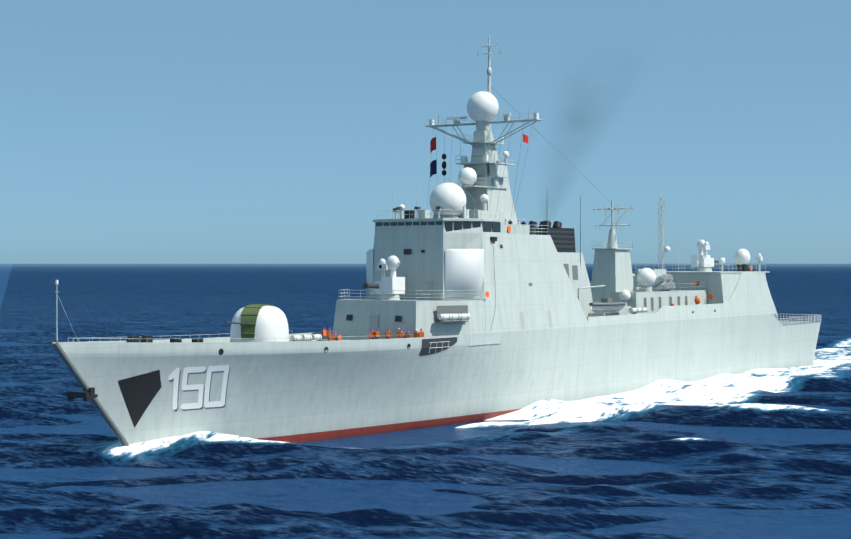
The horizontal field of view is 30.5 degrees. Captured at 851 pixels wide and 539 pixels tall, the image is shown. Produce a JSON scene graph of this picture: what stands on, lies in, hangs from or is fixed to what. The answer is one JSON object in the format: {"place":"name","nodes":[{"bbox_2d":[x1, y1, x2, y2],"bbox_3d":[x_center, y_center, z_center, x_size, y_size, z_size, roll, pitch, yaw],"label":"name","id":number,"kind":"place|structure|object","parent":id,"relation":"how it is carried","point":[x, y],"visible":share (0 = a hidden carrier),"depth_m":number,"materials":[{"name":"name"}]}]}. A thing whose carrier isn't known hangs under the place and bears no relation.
{"place":"outdoors","nodes":[
{"label":"outdoors","id":0,"kind":"place"},
{"bbox_2d":[0,264,850,538],"bbox_3d":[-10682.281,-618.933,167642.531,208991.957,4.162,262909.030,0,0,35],"label":"ocean","id":1,"kind":"structure","parent":0,"point":[109,300],"depth_m":138.60,"materials":[{"name":"liquid"}]},
{"bbox_2d":[52,36,820,445],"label":"destroyer","id":2,"kind":"object","parent":1,"relation":"in","point":[478,302],"visible":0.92,"depth_m":167.80,"materials":[{"name":"white metal"}]},
{"bbox_2d":[0,0,850,263],"label":"sky","id":3,"kind":"structure","parent":0,"point":[132,131],"materials":[{"name":"blue"}]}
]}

